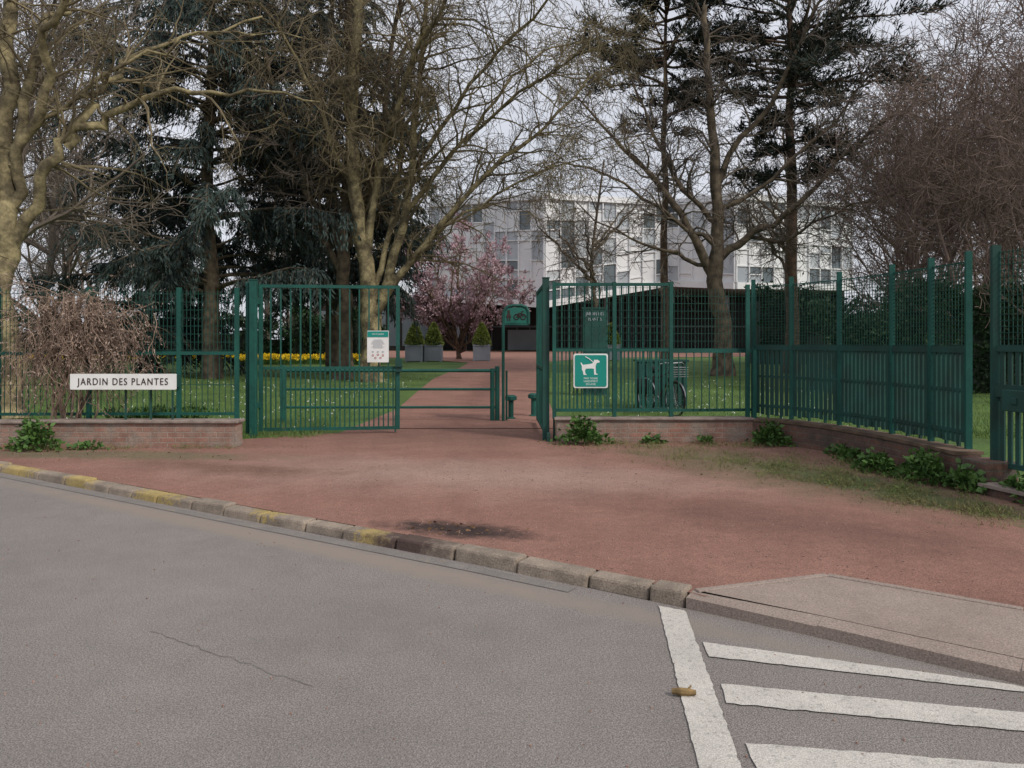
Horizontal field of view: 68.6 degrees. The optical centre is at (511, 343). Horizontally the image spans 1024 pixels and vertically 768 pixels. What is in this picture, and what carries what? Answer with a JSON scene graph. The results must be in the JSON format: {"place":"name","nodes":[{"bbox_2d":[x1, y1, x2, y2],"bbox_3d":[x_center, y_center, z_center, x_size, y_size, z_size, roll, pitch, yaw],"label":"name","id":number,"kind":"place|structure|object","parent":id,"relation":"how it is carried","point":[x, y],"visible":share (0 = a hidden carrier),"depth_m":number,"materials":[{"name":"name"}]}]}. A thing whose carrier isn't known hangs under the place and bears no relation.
{"place":"outdoors","nodes":[
{"label":"outdoors","id":0,"kind":"place"},
{"bbox_2d":[0,472,1023,767],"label":"road","id":1,"kind":"structure","parent":0,"point":[404,628],"depth_m":3.49,"materials":[{"name":"grey asphalt"}]},
{"bbox_2d":[152,631,312,685],"bbox_3d":[-1.373,1.496,3.592,1.202,0.001,0.028,0,0,32],"label":"asphalt crack","id":2,"kind":"object","parent":1,"relation":"on","point":[234,658],"visible":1,"depth_m":3.56,"materials":[{"name":"black asphalt"}]},
{"bbox_2d":[0,461,691,607],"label":"stone kerb","id":3,"kind":"structure","parent":1,"relation":"on","point":[672,593],"depth_m":5.44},
{"bbox_2d":[0,474,1023,767],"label":"road markings","id":4,"kind":"object","parent":1,"relation":"on","point":[712,740],"visible":0.99,"depth_m":3.12,"materials":[{"name":"white paint"}]},
{"bbox_2d":[2,485,1021,767],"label":"loose chippings","id":5,"kind":"object","parent":1,"relation":"on","point":[444,661],"visible":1,"depth_m":3.31,"materials":[{"name":"grey gravel"}]},
{"bbox_2d":[672,685,695,695],"bbox_3d":[0.730,1.478,3.190,0.103,0.039,0.039,0,0,0],"label":"broken stick","id":6,"kind":"object","parent":1,"relation":"on","point":[681,691],"visible":1,"depth_m":3.18,"materials":[{"name":"brown wood"}]},
{"bbox_2d":[0,428,1023,610],"bbox_3d":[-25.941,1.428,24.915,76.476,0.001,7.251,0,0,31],"label":"gravel forecourt","id":7,"kind":"structure","parent":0,"point":[993,559],"depth_m":6.78,"materials":[{"name":"brown gravel"}]},
{"bbox_2d":[0,415,66,451],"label":"leafy weeds","id":8,"kind":"object","parent":7,"relation":"on","point":[29,432],"visible":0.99,"depth_m":9.95,"materials":[{"name":"green plant"}]},
{"bbox_2d":[66,439,110,449],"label":"leafy weeds","id":9,"kind":"object","parent":7,"relation":"on","point":[83,445],"visible":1,"depth_m":10.07,"materials":[{"name":"green plant"}]},
{"bbox_2d":[0,422,241,447],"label":"bricks","id":10,"kind":"object","parent":7,"relation":"on","point":[165,435],"visible":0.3,"depth_m":10.30,"materials":[{"name":"brown brick"}]},
{"bbox_2d":[0,418,244,423],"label":"coping","id":11,"kind":"object","parent":10,"relation":"on","point":[142,421],"visible":0.86,"depth_m":10.27,"materials":[{"name":"stone"}]},
{"bbox_2d":[0,287,238,418],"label":"fence","id":12,"kind":"object","parent":11,"relation":"on","point":[178,353],"visible":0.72,"depth_m":10.75,"materials":[{"name":"green metal"}]},
{"bbox_2d":[0,246,173,419],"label":"climbing vine","id":13,"kind":"object","parent":12,"relation":"attached to","point":[68,336],"visible":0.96,"depth_m":10.58,"materials":[{"name":"brown plant"}]},
{"bbox_2d":[70,374,180,419],"bbox_3d":[-5.320,0.736,10.497,1.450,0.638,0.466,0,0,0],"label":"garden name sign","id":14,"kind":"object","parent":11,"relation":"on","point":[150,382],"visible":1,"depth_m":10.27,"materials":[{"name":"white metal"}]},
{"bbox_2d":[246,279,402,437],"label":"park gate","id":15,"kind":"structure","parent":7,"relation":"on","point":[253,302],"depth_m":11.78,"materials":[{"name":"green metal"}]},
{"bbox_2d":[367,331,388,361],"bbox_3d":[-2.120,0.050,11.876,0.340,0.500,0.020,0,0,0],"label":"park rules notice","id":16,"kind":"object","parent":15,"relation":"attached to","point":[377,346],"visible":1,"depth_m":11.87,"materials":[{"name":"white plastic"}]},
{"bbox_2d":[12,441,923,533],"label":"fallen leaves","id":17,"kind":"object","parent":7,"relation":"on","point":[434,521],"visible":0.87,"depth_m":7.49,"materials":[{"name":"brown plant"}]},
{"bbox_2d":[0,430,1023,528],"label":"grass patches","id":18,"kind":"object","parent":7,"relation":"on","point":[976,507],"depth_m":7.89,"materials":[{"name":"green plant"}]},
{"bbox_2d":[536,277,554,441],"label":"park gate","id":19,"kind":"structure","parent":7,"relation":"on","point":[542,355],"depth_m":11.06,"materials":[{"name":"green metal"}]},
{"bbox_2d":[548,413,614,444],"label":"leafy weeds","id":20,"kind":"object","parent":7,"relation":"on","point":[581,431],"visible":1,"depth_m":10.58,"materials":[{"name":"green plant"}]},
{"bbox_2d":[555,421,752,441],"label":"bricks","id":21,"kind":"object","parent":7,"relation":"on","point":[686,431],"visible":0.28,"depth_m":10.85,"materials":[{"name":"brown brick"}]},
{"bbox_2d":[554,416,754,420],"bbox_3d":[2.060,1.094,10.960,2.900,0.038,0.290,0,0,0],"label":"coping","id":22,"kind":"object","parent":21,"relation":"on","point":[661,418],"visible":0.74,"depth_m":10.82,"materials":[{"name":"stone"}]},
{"bbox_2d":[639,432,668,443],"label":"leafy weeds","id":23,"kind":"object","parent":7,"relation":"on","point":[646,439],"visible":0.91,"depth_m":10.70,"materials":[{"name":"green plant"}]},
{"bbox_2d":[690,433,715,444],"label":"leafy weeds","id":24,"kind":"object","parent":7,"relation":"on","point":[707,437],"visible":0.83,"depth_m":10.67,"materials":[{"name":"green plant"}]},
{"bbox_2d":[745,418,795,446],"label":"leafy weeds","id":25,"kind":"object","parent":7,"relation":"on","point":[763,435],"visible":0.98,"depth_m":10.43,"materials":[{"name":"green plant"}]},
{"bbox_2d":[822,442,871,466],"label":"leafy weeds","id":26,"kind":"object","parent":7,"relation":"on","point":[851,452],"visible":0.73,"depth_m":9.17,"materials":[{"name":"green plant"}]},
{"bbox_2d":[850,446,903,477],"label":"leafy weeds","id":27,"kind":"object","parent":7,"relation":"on","point":[884,462],"visible":0.95,"depth_m":8.28,"materials":[{"name":"green plant"}]},
{"bbox_2d":[752,421,1017,486],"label":"bricks","id":28,"kind":"object","parent":7,"relation":"on","point":[814,438],"visible":0.27,"depth_m":8.97,"materials":[{"name":"brown brick"}]},
{"bbox_2d":[753,417,983,454],"bbox_3d":[4.247,1.105,9.358,0.698,0.035,3.738,0,0,-17],"label":"coping","id":29,"kind":"object","parent":28,"relation":"on","point":[938,446],"visible":0.94,"depth_m":8.87,"materials":[{"name":"grey stone"}]},
{"bbox_2d":[751,251,972,448],"bbox_3d":[4.324,0.085,9.530,0.439,2.070,3.707,0,0,-18],"label":"slatted fence","id":30,"kind":"object","parent":29,"relation":"on","point":[920,391],"visible":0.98,"depth_m":9.24,"materials":[{"name":"green metal"}]},
{"bbox_2d":[890,446,958,488],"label":"leafy weeds","id":31,"kind":"object","parent":7,"relation":"on","point":[923,466],"visible":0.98,"depth_m":7.66,"materials":[{"name":"green plant"}]},
{"bbox_2d":[946,458,987,494],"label":"leafy weeds","id":32,"kind":"object","parent":7,"relation":"on","point":[969,480],"visible":0.96,"depth_m":7.19,"materials":[{"name":"green plant"}]},
{"bbox_2d":[977,482,1023,502],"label":"brick step","id":33,"kind":"object","parent":7,"relation":"on","point":[996,490],"visible":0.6,"depth_m":6.88,"materials":[{"name":"stone"}]},
{"bbox_2d":[989,470,1023,503],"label":"leafy weeds","id":34,"kind":"object","parent":7,"relation":"on","point":[1011,480],"visible":0.66,"depth_m":6.83,"materials":[{"name":"green plant"}]},
{"bbox_2d":[990,245,1023,470],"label":"side gate","id":35,"kind":"structure","parent":7,"relation":"on","point":[1004,397],"depth_m":7.26,"materials":[{"name":"green metal"}]},
{"bbox_2d":[0,0,1023,338],"label":"sky","id":36,"kind":"structure","parent":0,"point":[506,129],"materials":[{"name":"white"}]},
{"bbox_2d":[3,350,1023,480],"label":"lawn","id":37,"kind":"structure","parent":0,"point":[980,444],"depth_m":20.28,"materials":[{"name":"green plant"}]},
{"bbox_2d":[0,0,198,375],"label":"bare tree","id":38,"kind":"object","parent":37,"relation":"on","point":[54,229],"visible":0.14,"depth_m":30.18,"materials":[{"name":"brown plant"}]},
{"bbox_2d":[0,0,210,257],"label":"bare tree","id":39,"kind":"object","parent":37,"relation":"on","point":[60,217],"visible":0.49,"depth_m":20.96,"materials":[{"name":"brown plant"}]},
{"bbox_2d":[31,162,258,374],"bbox_3d":[-14.541,-2.631,30.629,8.316,9.953,7.321,0,0,0],"label":"cedar tree","id":40,"kind":"object","parent":37,"relation":"on","point":[230,324],"visible":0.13,"depth_m":30.22,"materials":[{"name":"green plant"}]},
{"bbox_2d":[104,402,217,417],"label":"shrubby plants","id":41,"kind":"object","parent":37,"relation":"on","point":[164,409],"visible":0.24,"depth_m":11.15,"materials":[{"name":"green plant"}]},
{"bbox_2d":[0,0,393,418],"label":"plane tree","id":42,"kind":"object","parent":37,"relation":"on","point":[14,193],"visible":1,"depth_m":13.97,"materials":[{"name":"brown plant"}]},
{"bbox_2d":[16,308,389,360],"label":"laurel hedge","id":43,"kind":"object","parent":37,"relation":"on","point":[266,344],"visible":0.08,"depth_m":48.12,"materials":[{"name":"green plant"}]},
{"bbox_2d":[17,0,390,378],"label":"cedar tree","id":44,"kind":"object","parent":37,"relation":"on","point":[177,254],"visible":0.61,"depth_m":26.50,"materials":[{"name":"green plant"}]},
{"bbox_2d":[29,353,382,364],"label":"daffodil bed","id":45,"kind":"object","parent":37,"relation":"on","point":[305,358],"visible":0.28,"depth_m":42.36,"materials":[{"name":"yellow plant"}]},
{"bbox_2d":[164,0,469,379],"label":"plane tree","id":46,"kind":"object","parent":37,"relation":"on","point":[340,260],"visible":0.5,"depth_m":26.87,"materials":[{"name":"brown plant"}]},
{"bbox_2d":[285,302,361,362],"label":"evergreen shrubs","id":47,"kind":"object","parent":37,"relation":"on","point":[305,336],"visible":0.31,"depth_m":45.59,"materials":[{"name":"green plant"}]},
{"bbox_2d":[217,0,452,373],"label":"cedar tree","id":48,"kind":"object","parent":37,"relation":"on","point":[378,237],"visible":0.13,"depth_m":31.25,"materials":[{"name":"green plant"}]},
{"bbox_2d":[273,142,464,325],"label":"bare lime tree","id":49,"kind":"object","parent":37,"relation":"on","point":[380,317],"visible":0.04,"depth_m":56.90,"materials":[{"name":"plant"}]},
{"bbox_2d":[313,301,428,350],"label":"walls","id":50,"kind":"structure","parent":37,"relation":"on","point":[393,348],"depth_m":86.00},
{"bbox_2d":[321,311,427,345],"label":"windows","id":51,"kind":"structure","parent":50,"relation":"attached to","point":[406,323],"depth_m":85.89,"materials":[{"name":"glass"}]},
{"bbox_2d":[282,365,499,421],"bbox_3d":[-2.241,0.925,13.750,4.027,1.050,0.107,0,0,0],"label":"pedestrian barrier","id":52,"kind":"object","parent":37,"relation":"on","point":[494,390],"visible":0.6,"depth_m":13.73,"materials":[{"name":"green metal"}]},
{"bbox_2d":[404,323,424,361],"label":"topiary planter","id":53,"kind":"object","parent":37,"relation":"on","point":[414,345],"visible":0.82,"depth_m":46.98,"materials":[{"name":"green plant"}]},
{"bbox_2d":[160,0,685,382],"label":"plane tree","id":54,"kind":"object","parent":37,"relation":"on","point":[354,173],"visible":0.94,"depth_m":25.42,"materials":[{"name":"brown plant"}]},
{"bbox_2d":[424,321,443,361],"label":"topiary planter","id":55,"kind":"object","parent":37,"relation":"on","point":[433,348],"visible":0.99,"depth_m":47.49,"materials":[{"name":"green plant"}]},
{"bbox_2d":[74,379,847,426],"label":"daisies","id":56,"kind":"object","parent":37,"relation":"on","point":[406,386],"visible":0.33,"depth_m":17.56,"materials":[{"name":"white plant"}]},
{"bbox_2d":[390,211,535,358],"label":"magnolia tree","id":57,"kind":"object","parent":37,"relation":"on","point":[451,311],"visible":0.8,"depth_m":50.56,"materials":[{"name":"pink plant"}]},
{"bbox_2d":[11,2,1023,338],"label":"distant trees","id":58,"kind":"object","parent":37,"relation":"on","point":[35,268],"visible":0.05,"depth_m":53.90,"materials":[{"name":"brown plant"}]},
{"bbox_2d":[502,150,660,306],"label":"bare lime tree","id":59,"kind":"object","parent":37,"relation":"on","point":[577,264],"visible":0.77,"depth_m":46.58,"materials":[{"name":"brown plant"}]},
{"bbox_2d":[582,307,605,394],"bbox_3d":[2.200,0.220,20.000,0.680,2.360,0.120,0,0,0],"label":"garden map board","id":60,"kind":"object","parent":37,"relation":"on","point":[588,328],"visible":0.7,"depth_m":19.96,"materials":[{"name":"green paint"}]},
{"bbox_2d":[608,322,620,360],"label":"topiary planter","id":61,"kind":"object","parent":37,"relation":"on","point":[618,346],"visible":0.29,"depth_m":49.55,"materials":[{"name":"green plant"}]},
{"bbox_2d":[438,295,809,349],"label":"columns and mullions","id":62,"kind":"structure","parent":37,"relation":"on","point":[529,326],"depth_m":89.62,"materials":[{"name":"black metal"}]},
{"bbox_2d":[552,282,756,418],"bbox_3d":[2.110,0.300,11.051,3.035,2.400,0.352,0,0,0],"label":"metal fence","id":63,"kind":"object","parent":37,"relation":"on","point":[747,350],"visible":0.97,"depth_m":10.99,"materials":[{"name":"green metal"}]},
{"bbox_2d":[573,354,607,387],"bbox_3d":[1.145,0.400,10.923,0.500,0.500,0.028,0,0,0],"label":"dog leash sign","id":64,"kind":"object","parent":63,"relation":"attached to","point":[590,370],"visible":1,"depth_m":10.92,"materials":[{"name":"green metal"}]},
{"bbox_2d":[559,0,762,358],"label":"pine tree","id":65,"kind":"object","parent":37,"relation":"on","point":[670,53],"visible":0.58,"depth_m":33.84,"materials":[{"name":"green plant"}]},
{"bbox_2d":[633,359,688,408],"bbox_3d":[3.250,0.900,16.400,1.120,1.100,0.520,0,0,0],"label":"service cabinet","id":66,"kind":"object","parent":37,"relation":"on","point":[682,380],"visible":0.38,"depth_m":16.18,"materials":[{"name":"metal"}]},
{"bbox_2d":[637,362,688,415],"bbox_3d":[3.002,0.910,15.198,0.650,1.083,1.787,0,0,-22],"label":"bicycle","id":67,"kind":"object","parent":37,"relation":"on","point":[675,382],"visible":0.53,"depth_m":15.00,"materials":[{"name":"metal"}]},
{"bbox_2d":[488,0,976,375],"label":"bare oak tree","id":68,"kind":"object","parent":37,"relation":"on","point":[712,264],"visible":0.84,"depth_m":29.70,"materials":[{"name":"brown plant"}]},
{"bbox_2d":[684,95,831,300],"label":"bare lime tree","id":69,"kind":"object","parent":37,"relation":"on","point":[770,194],"visible":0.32,"depth_m":43.73,"materials":[{"name":"brown plant"}]},
{"bbox_2d":[647,0,960,373],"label":"pine tree","id":70,"kind":"object","parent":37,"relation":"on","point":[805,63],"visible":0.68,"depth_m":31.19,"materials":[{"name":"green plant"}]},
{"bbox_2d":[744,272,1021,363],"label":"laurel hedge","id":71,"kind":"object","parent":37,"relation":"on","point":[772,331],"visible":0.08,"depth_m":42.97,"materials":[{"name":"green plant"}]},
{"bbox_2d":[764,0,1023,342],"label":"bare thicket","id":72,"kind":"object","parent":37,"relation":"on","point":[1000,171],"visible":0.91,"depth_m":24.28,"materials":[{"name":"brown plant"}]},
{"bbox_2d":[798,272,1023,393],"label":"laurel hedge","id":73,"kind":"object","parent":37,"relation":"on","point":[981,358],"visible":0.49,"depth_m":20.73,"materials":[{"name":"green plant"}]},
{"bbox_2d":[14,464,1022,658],"bbox_3d":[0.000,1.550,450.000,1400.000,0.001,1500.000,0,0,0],"label":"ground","id":74,"kind":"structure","parent":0,"point":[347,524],"depth_m":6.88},
{"bbox_2d":[355,351,744,427],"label":"gravel path","id":75,"kind":"structure","parent":0,"point":[520,367],"depth_m":19.72,"materials":[{"name":"red gravel"}]},
{"bbox_2d":[472,321,491,360],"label":"topiary planter","id":76,"kind":"object","parent":75,"relation":"on","point":[481,342],"visible":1,"depth_m":47.98,"materials":[{"name":"green plant"}]},
{"bbox_2d":[508,395,516,418],"bbox_3d":[-0.020,1.215,14.100,0.220,0.490,0.220,0,0,0],"label":"bollard","id":77,"kind":"object","parent":75,"relation":"on","point":[512,399],"visible":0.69,"depth_m":14.05,"materials":[{"name":"green metal"}]},
{"bbox_2d":[502,304,529,420],"bbox_3d":[0.166,0.355,13.745,0.706,2.210,0.148,0,0,0],"label":"cycle sign","id":78,"kind":"object","parent":75,"relation":"on","point":[515,314],"visible":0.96,"depth_m":13.69,"materials":[{"name":"green metal"}]},
{"bbox_2d":[528,393,535,415],"bbox_3d":[0.420,1.215,14.600,0.220,0.490,0.220,0,0,0],"label":"bollard","id":79,"kind":"object","parent":75,"relation":"on","point":[532,396],"visible":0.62,"depth_m":14.55,"materials":[{"name":"green metal"}]},
{"bbox_2d":[429,208,843,349],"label":"glazed ground floor","id":80,"kind":"structure","parent":0,"point":[496,338],"depth_m":89.80,"materials":[{"name":"black glass"}]},
{"bbox_2d":[508,330,535,349],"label":"entrance doors","id":81,"kind":"structure","parent":80,"relation":"attached to","point":[521,339],"depth_m":89.45,"materials":[{"name":"grey glass"}]},
{"bbox_2d":[600,287,842,298],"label":"roof and soffit","id":82,"kind":"structure","parent":80,"relation":"on","point":[705,292],"depth_m":85.88,"materials":[{"name":"white"}]},
{"bbox_2d":[429,193,852,306],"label":"mullions and fascia","id":83,"kind":"object","parent":82,"relation":"attached to","point":[734,284],"visible":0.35,"depth_m":76.60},
{"bbox_2d":[431,200,850,300],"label":"white panels","id":84,"kind":"object","parent":83,"relation":"attached to","point":[685,267],"visible":0.38,"depth_m":77.35,"materials":[{"name":"white paint"}]},
{"bbox_2d":[432,201,850,298],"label":"frosted panels","id":85,"kind":"object","parent":83,"relation":"attached to","point":[742,276],"visible":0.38,"depth_m":76.45,"materials":[{"name":"grey glass"}]},
{"bbox_2d":[452,202,848,299],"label":"windows","id":86,"kind":"structure","parent":83,"relation":"attached to","point":[608,271],"depth_m":76.12,"materials":[{"name":"grey glass"}]},
{"bbox_2d":[686,573,1023,684],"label":"concrete pavement","id":87,"kind":"structure","parent":0,"point":[905,620],"depth_m":3.93,"materials":[{"name":"beige concrete"}]}
]}

